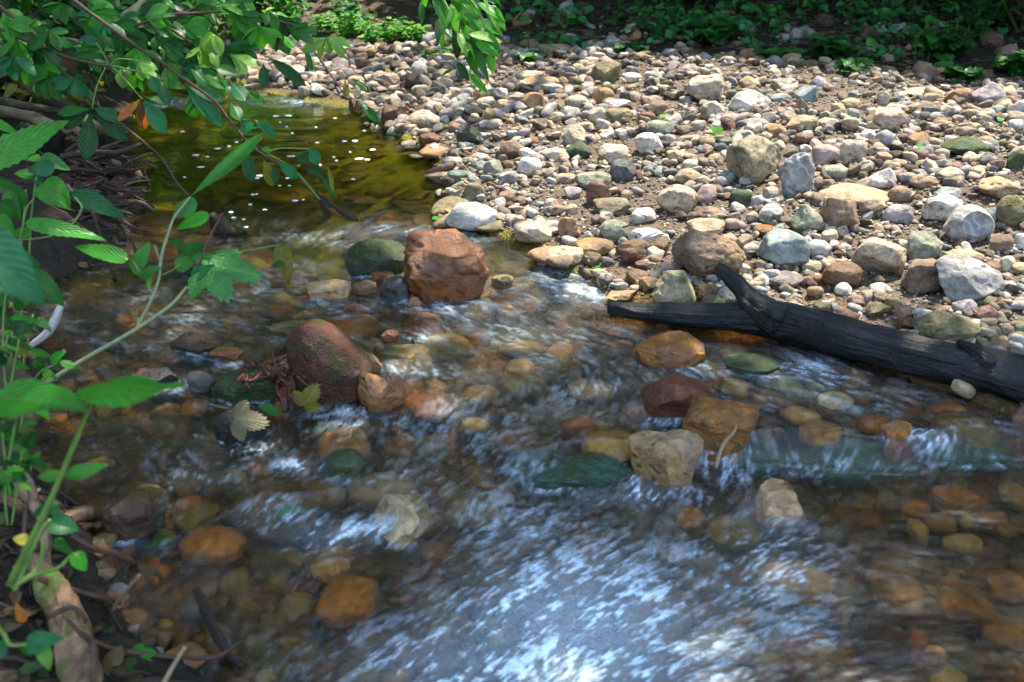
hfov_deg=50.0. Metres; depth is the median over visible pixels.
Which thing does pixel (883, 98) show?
stone
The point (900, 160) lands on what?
gravel
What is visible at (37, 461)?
nettle
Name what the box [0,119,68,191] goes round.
nettle
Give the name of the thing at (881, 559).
water
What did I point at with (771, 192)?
stone
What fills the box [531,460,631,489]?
boulder
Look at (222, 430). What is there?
boulder
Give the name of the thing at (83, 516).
bed gravel
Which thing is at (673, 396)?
boulder
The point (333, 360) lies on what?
boulder
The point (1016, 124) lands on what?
stone
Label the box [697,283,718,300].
stone
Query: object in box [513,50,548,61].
bank plant
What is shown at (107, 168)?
root wad
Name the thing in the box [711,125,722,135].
fallen leaf
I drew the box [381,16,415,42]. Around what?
herb
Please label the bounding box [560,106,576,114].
stone
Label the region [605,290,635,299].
stone
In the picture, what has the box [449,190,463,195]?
stone
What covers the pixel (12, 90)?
bush
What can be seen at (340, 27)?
herb
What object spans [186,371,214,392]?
stone
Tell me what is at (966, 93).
stone
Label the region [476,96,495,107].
stone
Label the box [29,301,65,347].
stick
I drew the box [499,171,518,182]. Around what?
stone
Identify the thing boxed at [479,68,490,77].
stone
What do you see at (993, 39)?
soil
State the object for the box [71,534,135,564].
stick
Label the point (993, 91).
stone
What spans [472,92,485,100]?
stone
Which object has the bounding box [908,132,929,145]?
stone
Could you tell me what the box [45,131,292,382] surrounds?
sapling
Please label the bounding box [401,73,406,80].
stone
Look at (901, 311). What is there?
stone
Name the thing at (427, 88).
stone
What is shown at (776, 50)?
bank plant
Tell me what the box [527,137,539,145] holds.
stone
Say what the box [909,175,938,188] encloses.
stone
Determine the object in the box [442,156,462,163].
stone
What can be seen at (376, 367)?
stone
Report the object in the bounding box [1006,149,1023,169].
stone
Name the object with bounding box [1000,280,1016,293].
stone
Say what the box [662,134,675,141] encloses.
stone
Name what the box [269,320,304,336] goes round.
stone
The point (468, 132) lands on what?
stone
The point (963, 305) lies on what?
stone
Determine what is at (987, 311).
stone
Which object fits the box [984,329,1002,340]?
stone
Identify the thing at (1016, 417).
stone
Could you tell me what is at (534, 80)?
stone
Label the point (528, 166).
stone
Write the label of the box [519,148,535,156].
stone
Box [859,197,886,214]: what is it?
stone
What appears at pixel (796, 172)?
stone
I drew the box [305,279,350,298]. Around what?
stone
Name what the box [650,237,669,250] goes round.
stone
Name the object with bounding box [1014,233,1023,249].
stone
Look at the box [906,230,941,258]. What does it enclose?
stone
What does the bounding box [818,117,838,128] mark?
stone
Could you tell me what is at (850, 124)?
stone
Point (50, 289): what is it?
nettle
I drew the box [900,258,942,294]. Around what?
stone
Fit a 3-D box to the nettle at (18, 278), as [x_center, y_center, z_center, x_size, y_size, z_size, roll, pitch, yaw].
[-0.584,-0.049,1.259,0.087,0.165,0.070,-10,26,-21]
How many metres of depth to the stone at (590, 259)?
3.58 m
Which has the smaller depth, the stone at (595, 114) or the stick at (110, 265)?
the stick at (110, 265)
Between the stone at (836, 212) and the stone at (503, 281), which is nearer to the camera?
the stone at (503, 281)
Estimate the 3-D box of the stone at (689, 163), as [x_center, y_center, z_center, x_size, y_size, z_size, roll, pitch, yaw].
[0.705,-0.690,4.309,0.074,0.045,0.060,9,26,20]
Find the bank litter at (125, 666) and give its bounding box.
[0,296,186,681]
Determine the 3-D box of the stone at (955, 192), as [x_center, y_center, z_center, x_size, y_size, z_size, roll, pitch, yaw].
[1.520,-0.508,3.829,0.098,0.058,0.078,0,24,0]
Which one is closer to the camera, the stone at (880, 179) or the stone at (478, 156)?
the stone at (880, 179)
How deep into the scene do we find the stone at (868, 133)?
4.41 m
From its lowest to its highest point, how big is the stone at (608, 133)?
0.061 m
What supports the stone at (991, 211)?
on the ground at (56, 256)
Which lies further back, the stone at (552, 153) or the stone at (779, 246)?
the stone at (552, 153)
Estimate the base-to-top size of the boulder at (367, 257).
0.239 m
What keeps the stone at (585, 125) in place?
on the ground at (56, 256)
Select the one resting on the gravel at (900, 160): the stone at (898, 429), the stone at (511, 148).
the stone at (511, 148)
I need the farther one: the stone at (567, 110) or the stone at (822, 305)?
the stone at (567, 110)
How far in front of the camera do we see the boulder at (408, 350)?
3.05 m
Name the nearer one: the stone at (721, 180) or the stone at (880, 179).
the stone at (880, 179)
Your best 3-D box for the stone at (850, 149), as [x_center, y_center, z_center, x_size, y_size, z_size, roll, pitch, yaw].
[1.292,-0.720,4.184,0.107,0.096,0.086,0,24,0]
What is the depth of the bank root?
2.12 m
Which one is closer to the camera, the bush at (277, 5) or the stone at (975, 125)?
the stone at (975, 125)
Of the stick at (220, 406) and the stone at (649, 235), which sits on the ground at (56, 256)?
the stone at (649, 235)
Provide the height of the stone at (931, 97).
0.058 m
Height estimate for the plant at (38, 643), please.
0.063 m
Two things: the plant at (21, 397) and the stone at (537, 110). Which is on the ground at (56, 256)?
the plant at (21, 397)
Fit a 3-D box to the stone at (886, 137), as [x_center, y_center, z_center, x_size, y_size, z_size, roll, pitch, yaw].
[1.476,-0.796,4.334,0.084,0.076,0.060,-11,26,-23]
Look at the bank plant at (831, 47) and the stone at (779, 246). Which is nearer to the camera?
the stone at (779, 246)
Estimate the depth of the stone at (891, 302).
3.20 m
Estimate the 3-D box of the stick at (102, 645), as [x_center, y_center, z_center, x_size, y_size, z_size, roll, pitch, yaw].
[-0.588,0.526,1.897,0.251,0.090,0.034,-5,25,-11]
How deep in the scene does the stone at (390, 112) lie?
5.42 m
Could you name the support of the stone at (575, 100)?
on the ground at (56, 256)
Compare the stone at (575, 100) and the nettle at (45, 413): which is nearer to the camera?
the nettle at (45, 413)
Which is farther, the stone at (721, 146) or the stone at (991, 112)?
the stone at (991, 112)
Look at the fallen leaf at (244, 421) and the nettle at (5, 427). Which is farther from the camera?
the fallen leaf at (244, 421)
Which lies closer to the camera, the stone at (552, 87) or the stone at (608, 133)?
the stone at (608, 133)
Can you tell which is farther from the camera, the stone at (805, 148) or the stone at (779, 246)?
the stone at (805, 148)
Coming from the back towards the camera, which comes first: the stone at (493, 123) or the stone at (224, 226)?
the stone at (493, 123)
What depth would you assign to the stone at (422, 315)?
3.26 m
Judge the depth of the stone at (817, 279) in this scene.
3.40 m
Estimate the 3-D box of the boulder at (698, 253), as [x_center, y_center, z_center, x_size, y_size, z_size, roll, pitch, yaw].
[0.614,-0.272,3.438,0.225,0.158,0.180,0,24,0]
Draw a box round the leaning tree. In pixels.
[0,0,378,221]
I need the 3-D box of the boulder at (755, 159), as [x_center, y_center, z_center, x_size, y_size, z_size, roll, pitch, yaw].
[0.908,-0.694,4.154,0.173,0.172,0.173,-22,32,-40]
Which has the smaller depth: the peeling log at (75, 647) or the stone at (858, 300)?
the peeling log at (75, 647)
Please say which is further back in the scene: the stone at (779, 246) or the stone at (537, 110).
the stone at (537, 110)
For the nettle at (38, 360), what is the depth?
2.30 m
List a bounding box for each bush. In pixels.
[0,0,133,55]
[0,20,110,127]
[17,0,163,82]
[123,0,288,53]
[193,0,317,28]
[654,0,742,26]
[809,0,1015,28]
[966,0,1023,35]
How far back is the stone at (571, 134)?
4.78 m
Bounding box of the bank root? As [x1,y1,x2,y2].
[0,464,51,617]
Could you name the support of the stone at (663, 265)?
on the ground at (56, 256)
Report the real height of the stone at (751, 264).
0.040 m
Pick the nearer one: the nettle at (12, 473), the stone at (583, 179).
the nettle at (12, 473)
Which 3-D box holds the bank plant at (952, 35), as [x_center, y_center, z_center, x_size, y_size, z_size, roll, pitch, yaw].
[2.529,-1.748,6.407,0.339,0.223,0.327,0,24,0]
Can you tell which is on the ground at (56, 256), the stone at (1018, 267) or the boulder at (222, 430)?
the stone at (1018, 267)
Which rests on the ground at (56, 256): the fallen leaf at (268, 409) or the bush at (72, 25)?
the bush at (72, 25)
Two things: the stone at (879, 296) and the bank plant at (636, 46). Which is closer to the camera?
the stone at (879, 296)
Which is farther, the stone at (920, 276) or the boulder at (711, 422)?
the stone at (920, 276)
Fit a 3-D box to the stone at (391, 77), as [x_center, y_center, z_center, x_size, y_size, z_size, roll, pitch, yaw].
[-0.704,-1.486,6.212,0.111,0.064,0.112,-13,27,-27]
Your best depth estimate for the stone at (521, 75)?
5.97 m
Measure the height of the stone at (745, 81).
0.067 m
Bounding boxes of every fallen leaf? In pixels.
[15,603,27,622]
[133,643,156,660]
[230,399,270,442]
[258,403,283,414]
[292,382,321,412]
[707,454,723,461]
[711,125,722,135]
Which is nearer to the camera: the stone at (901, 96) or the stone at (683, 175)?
the stone at (683, 175)
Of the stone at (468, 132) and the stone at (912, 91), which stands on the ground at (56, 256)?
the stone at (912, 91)
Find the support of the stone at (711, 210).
on the ground at (56, 256)
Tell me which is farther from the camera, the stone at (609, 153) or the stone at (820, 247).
the stone at (609, 153)
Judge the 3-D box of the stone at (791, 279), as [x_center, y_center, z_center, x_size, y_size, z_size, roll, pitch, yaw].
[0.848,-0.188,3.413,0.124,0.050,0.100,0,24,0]
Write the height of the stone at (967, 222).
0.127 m
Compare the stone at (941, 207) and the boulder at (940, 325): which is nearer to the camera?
the boulder at (940, 325)
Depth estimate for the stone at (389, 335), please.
3.12 m
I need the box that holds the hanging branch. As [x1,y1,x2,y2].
[418,0,505,93]
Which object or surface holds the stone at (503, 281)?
on the ground at (56, 256)
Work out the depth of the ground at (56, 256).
4.07 m
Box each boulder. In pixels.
[136,484,159,487]
[170,331,223,353]
[211,364,279,403]
[213,405,268,442]
[285,319,371,402]
[325,448,364,467]
[336,428,353,441]
[344,239,404,274]
[358,372,406,411]
[381,344,429,357]
[383,494,418,542]
[404,228,488,301]
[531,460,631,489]
[628,429,703,488]
[634,331,705,368]
[640,374,716,417]
[671,230,745,276]
[681,395,758,455]
[725,353,779,374]
[726,135,781,184]
[759,478,802,515]
[819,183,889,206]
[851,237,906,273]
[912,309,980,341]
[935,254,1004,301]
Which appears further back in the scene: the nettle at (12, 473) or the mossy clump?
the mossy clump
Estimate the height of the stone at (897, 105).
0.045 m
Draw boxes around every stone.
[101,493,155,540]
[136,366,160,376]
[142,367,178,382]
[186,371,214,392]
[208,346,241,360]
[209,212,234,234]
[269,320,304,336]
[278,60,291,64]
[297,85,312,96]
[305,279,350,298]
[343,301,358,307]
[347,76,364,85]
[353,279,376,294]
[367,352,381,374]
[371,270,393,283]
[375,94,389,102]
[377,73,399,83]
[380,105,408,123]
[381,330,398,341]
[382,275,409,297]
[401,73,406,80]
[401,140,417,145]
[406,109,440,127]
[413,312,434,320]
[417,85,429,92]
[418,133,439,148]
[433,98,442,102]
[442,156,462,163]
[445,202,496,230]
[447,122,460,132]
[447,170,472,182]
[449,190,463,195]
[450,88,461,98]
[450,106,464,119]
[456,122,482,143]
[462,182,482,200]
[463,106,483,117]
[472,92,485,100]
[475,154,488,158]
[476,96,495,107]
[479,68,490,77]
[480,132,491,139]
[482,108,496,119]
[483,160,502,173]
[486,118,502,128]
[491,274,513,287]
[495,99,507,108]
[498,190,515,202]
[499,139,524,157]
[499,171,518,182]
[506,130,518,139]
[513,220,551,242]
[515,70,539,79]
[517,157,541,176]
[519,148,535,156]
[521,92,544,107]
[522,74,559,86]
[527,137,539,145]
[533,106,543,116]
[542,148,565,161]
[542,245,583,264]
[543,198,558,207]
[547,83,563,92]
[548,204,566,215]
[550,112,564,121]
[555,173,575,183]
[556,70,564,75]
[557,217,579,238]
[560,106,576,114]
[560,124,587,144]
[564,187,581,198]
[565,95,587,106]
[565,204,577,214]
[566,141,590,159]
[573,63,582,71]
[573,85,579,91]
[575,122,594,130]
[575,171,611,188]
[575,237,614,254]
[581,251,600,267]
[586,181,610,204]
[588,107,606,124]
[589,61,621,83]
[592,87,614,102]
[593,197,631,215]
[598,144,628,162]
[599,127,614,138]
[599,220,628,240]
[604,99,630,107]
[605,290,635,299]
[606,107,633,124]
[609,159,635,180]
[615,239,650,260]
[620,248,638,265]
[622,72,641,82]
[626,268,649,284]
[628,228,665,243]
[630,207,655,222]
[634,132,662,152]
[635,258,661,269]
[637,112,655,121]
[638,276,657,291]
[645,120,671,134]
[646,100,670,115]
[650,72,661,77]
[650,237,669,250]
[652,270,695,302]
[657,184,697,213]
[660,262,671,270]
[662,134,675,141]
[665,149,680,158]
[674,169,700,182]
[682,159,700,168]
[686,74,723,100]
[687,218,725,233]
[697,176,710,183]
[697,184,716,204]
[697,206,727,218]
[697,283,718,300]
[700,101,724,118]
[708,153,724,160]
[714,142,726,150]
[714,176,727,185]
[716,285,736,302]
[721,111,736,118]
[727,87,741,98]
[727,89,770,112]
[728,189,751,206]
[730,129,751,136]
[737,234,752,247]
[737,264,750,273]
[739,76,759,87]
[741,118,768,126]
[743,242,758,257]
[746,211,758,221]
[747,261,755,269]
[750,195,765,205]
[753,224,773,236]
[753,271,762,277]
[757,228,809,266]
[759,204,783,222]
[762,186,779,198]
[765,124,786,136]
[769,270,803,286]
[770,78,795,89]
[770,93,791,102]
[778,152,815,192]
[786,145,796,152]
[787,115,817,129]
[791,204,823,233]
[793,98,808,109]
[794,85,818,101]
[800,144,811,151]
[801,261,823,272]
[808,274,824,285]
[809,76,829,87]
[809,239,831,257]
[812,144,839,164]
[813,301,831,311]
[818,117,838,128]
[819,111,830,116]
[819,197,857,226]
[821,229,838,241]
[822,260,862,287]
[824,165,847,178]
[831,103,844,111]
[831,301,846,310]
[839,139,867,159]
[841,98,860,107]
[842,117,858,131]
[847,295,864,305]
[859,160,874,166]
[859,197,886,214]
[860,129,875,138]
[866,301,891,317]
[869,168,896,188]
[873,107,910,130]
[873,291,890,302]
[874,130,895,145]
[876,91,889,106]
[881,204,913,222]
[881,419,912,439]
[884,297,902,309]
[886,285,891,293]
[887,186,912,202]
[889,104,906,109]
[892,92,905,100]
[893,304,912,318]
[896,317,914,329]
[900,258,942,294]
[904,87,925,95]
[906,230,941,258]
[908,106,918,113]
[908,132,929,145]
[909,121,918,126]
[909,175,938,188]
[911,169,926,175]
[911,307,931,317]
[921,106,940,112]
[921,193,963,221]
[923,93,940,101]
[933,187,961,198]
[934,117,949,120]
[939,136,990,154]
[939,167,964,177]
[941,249,984,261]
[942,204,994,241]
[944,88,972,105]
[951,299,976,313]
[952,115,963,121]
[968,122,980,128]
[971,82,1005,102]
[977,305,1001,318]
[978,176,1021,198]
[979,109,995,120]
[984,207,996,221]
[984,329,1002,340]
[986,261,1000,269]
[989,233,1013,251]
[996,195,1023,226]
[998,132,1010,139]
[999,256,1015,271]
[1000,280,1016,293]
[1000,309,1011,318]
[1006,104,1017,112]
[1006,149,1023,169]
[1008,119,1023,130]
[1009,406,1023,426]
[1011,262,1023,272]
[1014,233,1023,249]
[1014,321,1023,331]
[1015,101,1023,111]
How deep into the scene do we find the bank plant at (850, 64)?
5.61 m
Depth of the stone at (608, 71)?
5.68 m
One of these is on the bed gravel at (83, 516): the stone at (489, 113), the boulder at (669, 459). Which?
the boulder at (669, 459)
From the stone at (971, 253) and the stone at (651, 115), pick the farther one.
the stone at (651, 115)
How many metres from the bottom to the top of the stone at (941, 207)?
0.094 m
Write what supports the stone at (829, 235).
on the ground at (56, 256)
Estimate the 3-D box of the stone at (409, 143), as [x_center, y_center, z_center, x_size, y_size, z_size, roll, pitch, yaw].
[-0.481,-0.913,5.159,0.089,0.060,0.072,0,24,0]
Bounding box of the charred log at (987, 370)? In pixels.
[607,263,1023,403]
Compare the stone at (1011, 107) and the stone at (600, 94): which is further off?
the stone at (600, 94)
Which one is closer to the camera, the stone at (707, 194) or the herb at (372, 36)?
the stone at (707, 194)
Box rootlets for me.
[236,352,307,410]
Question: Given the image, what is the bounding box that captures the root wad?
[36,128,157,244]
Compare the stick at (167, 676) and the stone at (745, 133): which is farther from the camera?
the stone at (745, 133)
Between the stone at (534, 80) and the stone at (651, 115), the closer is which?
the stone at (651, 115)
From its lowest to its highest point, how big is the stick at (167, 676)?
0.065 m
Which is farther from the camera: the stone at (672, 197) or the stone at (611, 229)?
the stone at (672, 197)
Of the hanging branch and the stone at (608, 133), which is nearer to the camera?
the hanging branch
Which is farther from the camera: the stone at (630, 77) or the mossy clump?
the stone at (630, 77)
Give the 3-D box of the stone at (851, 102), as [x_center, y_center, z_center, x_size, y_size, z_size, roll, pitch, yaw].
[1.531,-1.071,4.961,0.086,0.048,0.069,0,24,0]
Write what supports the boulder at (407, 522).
on the bed gravel at (83, 516)
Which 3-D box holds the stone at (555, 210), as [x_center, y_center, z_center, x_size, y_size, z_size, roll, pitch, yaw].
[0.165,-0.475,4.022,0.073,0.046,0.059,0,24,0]
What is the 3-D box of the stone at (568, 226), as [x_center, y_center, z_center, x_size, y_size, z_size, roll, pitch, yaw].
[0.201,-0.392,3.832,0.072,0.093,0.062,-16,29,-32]
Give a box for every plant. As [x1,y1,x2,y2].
[0,375,185,590]
[0,627,63,669]
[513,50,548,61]
[613,40,650,53]
[693,13,746,45]
[751,44,807,62]
[807,33,856,60]
[834,57,873,74]
[915,20,977,60]
[937,61,987,83]
[990,49,1023,76]
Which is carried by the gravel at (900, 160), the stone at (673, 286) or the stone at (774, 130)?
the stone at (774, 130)
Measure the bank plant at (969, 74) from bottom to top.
0.110 m
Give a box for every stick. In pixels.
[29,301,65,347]
[37,576,121,604]
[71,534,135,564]
[91,211,115,277]
[94,638,245,660]
[109,573,140,614]
[130,234,136,252]
[161,646,186,681]
[192,587,244,668]
[209,403,229,408]
[622,215,699,227]
[714,425,736,467]
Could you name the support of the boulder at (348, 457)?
on the bed gravel at (83, 516)
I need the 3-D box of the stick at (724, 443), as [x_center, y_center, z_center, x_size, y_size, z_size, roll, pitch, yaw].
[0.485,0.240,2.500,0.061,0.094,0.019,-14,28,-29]
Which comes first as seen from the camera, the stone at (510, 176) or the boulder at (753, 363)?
the boulder at (753, 363)
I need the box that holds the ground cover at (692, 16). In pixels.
[285,0,1023,68]
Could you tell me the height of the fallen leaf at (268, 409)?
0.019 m
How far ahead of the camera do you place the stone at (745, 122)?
4.61 m
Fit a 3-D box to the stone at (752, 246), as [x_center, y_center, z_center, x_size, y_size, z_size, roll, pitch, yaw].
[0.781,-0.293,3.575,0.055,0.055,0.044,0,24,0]
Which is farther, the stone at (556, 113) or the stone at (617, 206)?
the stone at (556, 113)
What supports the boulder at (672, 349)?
on the ground at (56, 256)
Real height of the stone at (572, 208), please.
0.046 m
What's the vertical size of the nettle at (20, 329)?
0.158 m
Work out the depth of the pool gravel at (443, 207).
4.12 m
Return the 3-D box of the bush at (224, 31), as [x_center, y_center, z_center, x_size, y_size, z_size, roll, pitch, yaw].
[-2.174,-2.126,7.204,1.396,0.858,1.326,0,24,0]
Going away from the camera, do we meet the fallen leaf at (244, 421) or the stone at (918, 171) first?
the fallen leaf at (244, 421)
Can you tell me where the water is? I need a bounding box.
[17,41,1023,681]
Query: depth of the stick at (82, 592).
1.97 m
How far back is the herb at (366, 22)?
7.39 m
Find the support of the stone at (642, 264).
on the ground at (56, 256)
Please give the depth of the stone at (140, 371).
2.90 m
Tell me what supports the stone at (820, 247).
on the ground at (56, 256)
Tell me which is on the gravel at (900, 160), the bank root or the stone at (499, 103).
the stone at (499, 103)
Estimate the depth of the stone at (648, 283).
3.39 m
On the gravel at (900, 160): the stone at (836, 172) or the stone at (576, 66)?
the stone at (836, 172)
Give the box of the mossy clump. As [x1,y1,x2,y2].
[0,356,37,457]
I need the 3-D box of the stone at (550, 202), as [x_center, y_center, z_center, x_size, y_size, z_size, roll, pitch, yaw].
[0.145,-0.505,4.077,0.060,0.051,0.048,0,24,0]
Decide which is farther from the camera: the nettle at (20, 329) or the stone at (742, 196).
the stone at (742, 196)
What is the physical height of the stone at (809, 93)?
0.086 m
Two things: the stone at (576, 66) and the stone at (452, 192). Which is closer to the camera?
the stone at (452, 192)
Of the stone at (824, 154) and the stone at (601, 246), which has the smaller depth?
the stone at (601, 246)
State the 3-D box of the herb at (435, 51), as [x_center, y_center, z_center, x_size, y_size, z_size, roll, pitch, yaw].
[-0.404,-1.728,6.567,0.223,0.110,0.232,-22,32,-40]
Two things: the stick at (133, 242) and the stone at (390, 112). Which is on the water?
the stick at (133, 242)
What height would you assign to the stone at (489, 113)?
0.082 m
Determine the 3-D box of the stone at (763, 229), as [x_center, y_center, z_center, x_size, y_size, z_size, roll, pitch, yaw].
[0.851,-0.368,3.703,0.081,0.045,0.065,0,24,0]
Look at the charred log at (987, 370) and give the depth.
2.96 m
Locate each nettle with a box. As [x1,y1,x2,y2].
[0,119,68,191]
[0,189,124,242]
[0,226,44,305]
[0,251,64,349]
[0,297,50,357]
[0,311,33,385]
[0,380,37,459]
[0,383,48,440]
[0,421,37,497]
[0,453,33,524]
[2,152,70,252]
[4,314,81,379]
[22,451,47,479]
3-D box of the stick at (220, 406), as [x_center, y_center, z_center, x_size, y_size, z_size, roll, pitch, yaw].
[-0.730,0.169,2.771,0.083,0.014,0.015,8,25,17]
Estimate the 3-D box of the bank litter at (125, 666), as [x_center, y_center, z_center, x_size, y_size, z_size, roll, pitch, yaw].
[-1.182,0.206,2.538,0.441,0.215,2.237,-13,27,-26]
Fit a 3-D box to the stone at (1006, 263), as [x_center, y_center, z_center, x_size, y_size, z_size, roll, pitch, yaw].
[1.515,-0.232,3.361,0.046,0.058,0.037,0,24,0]
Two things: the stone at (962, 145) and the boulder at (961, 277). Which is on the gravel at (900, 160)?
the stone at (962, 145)
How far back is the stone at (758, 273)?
3.42 m
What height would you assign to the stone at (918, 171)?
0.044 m
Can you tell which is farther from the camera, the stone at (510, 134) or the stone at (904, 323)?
the stone at (510, 134)
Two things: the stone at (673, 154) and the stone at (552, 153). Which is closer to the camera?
the stone at (673, 154)
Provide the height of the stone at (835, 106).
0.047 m
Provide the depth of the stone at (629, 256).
3.57 m
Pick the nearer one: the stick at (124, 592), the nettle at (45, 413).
the nettle at (45, 413)
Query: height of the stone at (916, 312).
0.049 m
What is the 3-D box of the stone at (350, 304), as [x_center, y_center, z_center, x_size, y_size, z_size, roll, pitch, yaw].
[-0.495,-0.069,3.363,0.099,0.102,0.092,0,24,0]
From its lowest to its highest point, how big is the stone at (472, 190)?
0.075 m
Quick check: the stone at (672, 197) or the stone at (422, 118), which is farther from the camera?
the stone at (422, 118)
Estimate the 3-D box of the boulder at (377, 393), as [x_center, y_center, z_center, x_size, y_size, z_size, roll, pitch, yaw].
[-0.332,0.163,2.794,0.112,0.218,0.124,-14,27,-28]
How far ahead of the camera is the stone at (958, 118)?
4.65 m
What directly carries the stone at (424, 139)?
on the ground at (56, 256)
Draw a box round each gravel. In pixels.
[25,266,1023,681]
[78,105,573,268]
[222,38,1023,353]
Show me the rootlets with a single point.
(278, 378)
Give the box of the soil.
[417,0,1022,82]
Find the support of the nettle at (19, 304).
on the ground at (56, 256)
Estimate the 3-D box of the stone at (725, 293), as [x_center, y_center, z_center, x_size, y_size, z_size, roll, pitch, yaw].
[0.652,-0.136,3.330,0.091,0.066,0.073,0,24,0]
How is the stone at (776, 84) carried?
on the ground at (56, 256)
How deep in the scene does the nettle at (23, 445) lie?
1.72 m
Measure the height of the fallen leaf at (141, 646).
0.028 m
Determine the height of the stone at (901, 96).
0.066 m
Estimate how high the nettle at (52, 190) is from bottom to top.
0.225 m
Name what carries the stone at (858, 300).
on the ground at (56, 256)
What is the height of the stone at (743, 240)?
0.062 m
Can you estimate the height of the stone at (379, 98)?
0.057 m
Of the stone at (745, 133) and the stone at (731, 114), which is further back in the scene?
the stone at (731, 114)
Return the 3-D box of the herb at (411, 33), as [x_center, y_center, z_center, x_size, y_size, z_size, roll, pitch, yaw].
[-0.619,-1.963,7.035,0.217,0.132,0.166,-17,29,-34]
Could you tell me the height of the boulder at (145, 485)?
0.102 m
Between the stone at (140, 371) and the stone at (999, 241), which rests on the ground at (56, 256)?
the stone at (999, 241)
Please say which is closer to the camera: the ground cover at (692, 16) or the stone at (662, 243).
the stone at (662, 243)
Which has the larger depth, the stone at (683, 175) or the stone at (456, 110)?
the stone at (456, 110)
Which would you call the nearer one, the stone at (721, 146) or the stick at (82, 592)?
the stick at (82, 592)
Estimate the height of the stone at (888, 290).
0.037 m
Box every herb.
[309,13,336,34]
[325,14,362,37]
[330,0,370,19]
[340,10,372,35]
[354,23,395,44]
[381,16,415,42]
[403,24,430,42]
[419,42,460,55]
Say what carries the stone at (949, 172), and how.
on the gravel at (900, 160)
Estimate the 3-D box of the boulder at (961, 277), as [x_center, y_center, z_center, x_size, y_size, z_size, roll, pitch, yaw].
[1.336,-0.175,3.214,0.186,0.124,0.149,0,24,0]
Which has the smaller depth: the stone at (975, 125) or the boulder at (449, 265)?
the boulder at (449, 265)
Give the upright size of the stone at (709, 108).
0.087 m
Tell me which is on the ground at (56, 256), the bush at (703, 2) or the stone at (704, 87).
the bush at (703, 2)
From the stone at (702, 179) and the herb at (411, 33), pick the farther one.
the herb at (411, 33)
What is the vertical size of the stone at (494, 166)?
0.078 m
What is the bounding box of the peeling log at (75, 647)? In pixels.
[27,552,102,681]
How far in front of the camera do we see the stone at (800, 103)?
4.78 m
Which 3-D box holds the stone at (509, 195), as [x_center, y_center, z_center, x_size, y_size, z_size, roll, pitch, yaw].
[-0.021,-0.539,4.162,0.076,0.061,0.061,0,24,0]
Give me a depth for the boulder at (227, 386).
2.78 m
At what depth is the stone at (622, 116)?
5.01 m
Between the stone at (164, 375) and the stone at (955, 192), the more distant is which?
the stone at (955, 192)
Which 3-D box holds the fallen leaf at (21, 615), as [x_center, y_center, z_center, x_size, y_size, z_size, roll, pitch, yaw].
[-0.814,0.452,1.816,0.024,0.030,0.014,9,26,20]
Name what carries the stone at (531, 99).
on the gravel at (900, 160)
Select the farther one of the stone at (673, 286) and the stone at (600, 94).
the stone at (600, 94)
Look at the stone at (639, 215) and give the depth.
3.88 m
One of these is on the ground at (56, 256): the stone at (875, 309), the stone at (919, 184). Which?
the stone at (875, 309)
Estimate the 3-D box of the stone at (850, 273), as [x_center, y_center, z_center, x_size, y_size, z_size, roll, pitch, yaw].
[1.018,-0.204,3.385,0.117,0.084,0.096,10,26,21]
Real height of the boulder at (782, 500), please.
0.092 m
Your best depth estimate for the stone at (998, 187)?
3.79 m
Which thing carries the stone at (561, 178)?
on the ground at (56, 256)
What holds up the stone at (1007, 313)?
on the ground at (56, 256)
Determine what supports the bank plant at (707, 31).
on the ground at (56, 256)
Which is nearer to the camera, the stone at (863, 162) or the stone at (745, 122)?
the stone at (863, 162)
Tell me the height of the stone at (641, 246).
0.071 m
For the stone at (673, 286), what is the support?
on the ground at (56, 256)
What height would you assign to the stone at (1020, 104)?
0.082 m
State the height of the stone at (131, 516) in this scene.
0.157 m
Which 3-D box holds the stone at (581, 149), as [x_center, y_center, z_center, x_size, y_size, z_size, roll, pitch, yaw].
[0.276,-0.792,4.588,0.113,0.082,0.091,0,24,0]
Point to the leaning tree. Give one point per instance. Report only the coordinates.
(42, 62)
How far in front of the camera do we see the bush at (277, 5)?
7.87 m
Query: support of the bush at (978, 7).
on the ground at (56, 256)
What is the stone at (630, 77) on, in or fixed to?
on the ground at (56, 256)
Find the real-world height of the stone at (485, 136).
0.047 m
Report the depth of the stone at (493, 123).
5.18 m
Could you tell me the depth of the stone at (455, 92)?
5.71 m
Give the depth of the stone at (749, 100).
4.89 m
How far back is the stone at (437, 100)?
5.61 m
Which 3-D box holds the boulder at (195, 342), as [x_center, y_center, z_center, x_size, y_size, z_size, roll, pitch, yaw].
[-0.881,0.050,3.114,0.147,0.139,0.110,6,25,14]
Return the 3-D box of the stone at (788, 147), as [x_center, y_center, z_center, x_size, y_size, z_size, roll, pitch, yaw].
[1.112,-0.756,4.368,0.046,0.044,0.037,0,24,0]
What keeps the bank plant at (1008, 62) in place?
on the ground at (56, 256)
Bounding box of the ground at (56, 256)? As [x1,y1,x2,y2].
[0,0,1023,681]
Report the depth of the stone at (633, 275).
3.43 m
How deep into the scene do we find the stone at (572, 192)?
4.13 m
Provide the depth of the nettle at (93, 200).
2.25 m
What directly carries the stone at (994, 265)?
on the ground at (56, 256)
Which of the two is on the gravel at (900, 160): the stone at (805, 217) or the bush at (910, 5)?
the stone at (805, 217)
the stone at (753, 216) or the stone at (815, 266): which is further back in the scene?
the stone at (753, 216)
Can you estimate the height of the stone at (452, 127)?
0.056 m
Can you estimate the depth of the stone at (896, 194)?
3.83 m
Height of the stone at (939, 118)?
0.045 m
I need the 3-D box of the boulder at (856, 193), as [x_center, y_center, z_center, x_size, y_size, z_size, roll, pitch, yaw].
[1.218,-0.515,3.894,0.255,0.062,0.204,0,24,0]
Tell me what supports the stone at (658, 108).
on the ground at (56, 256)

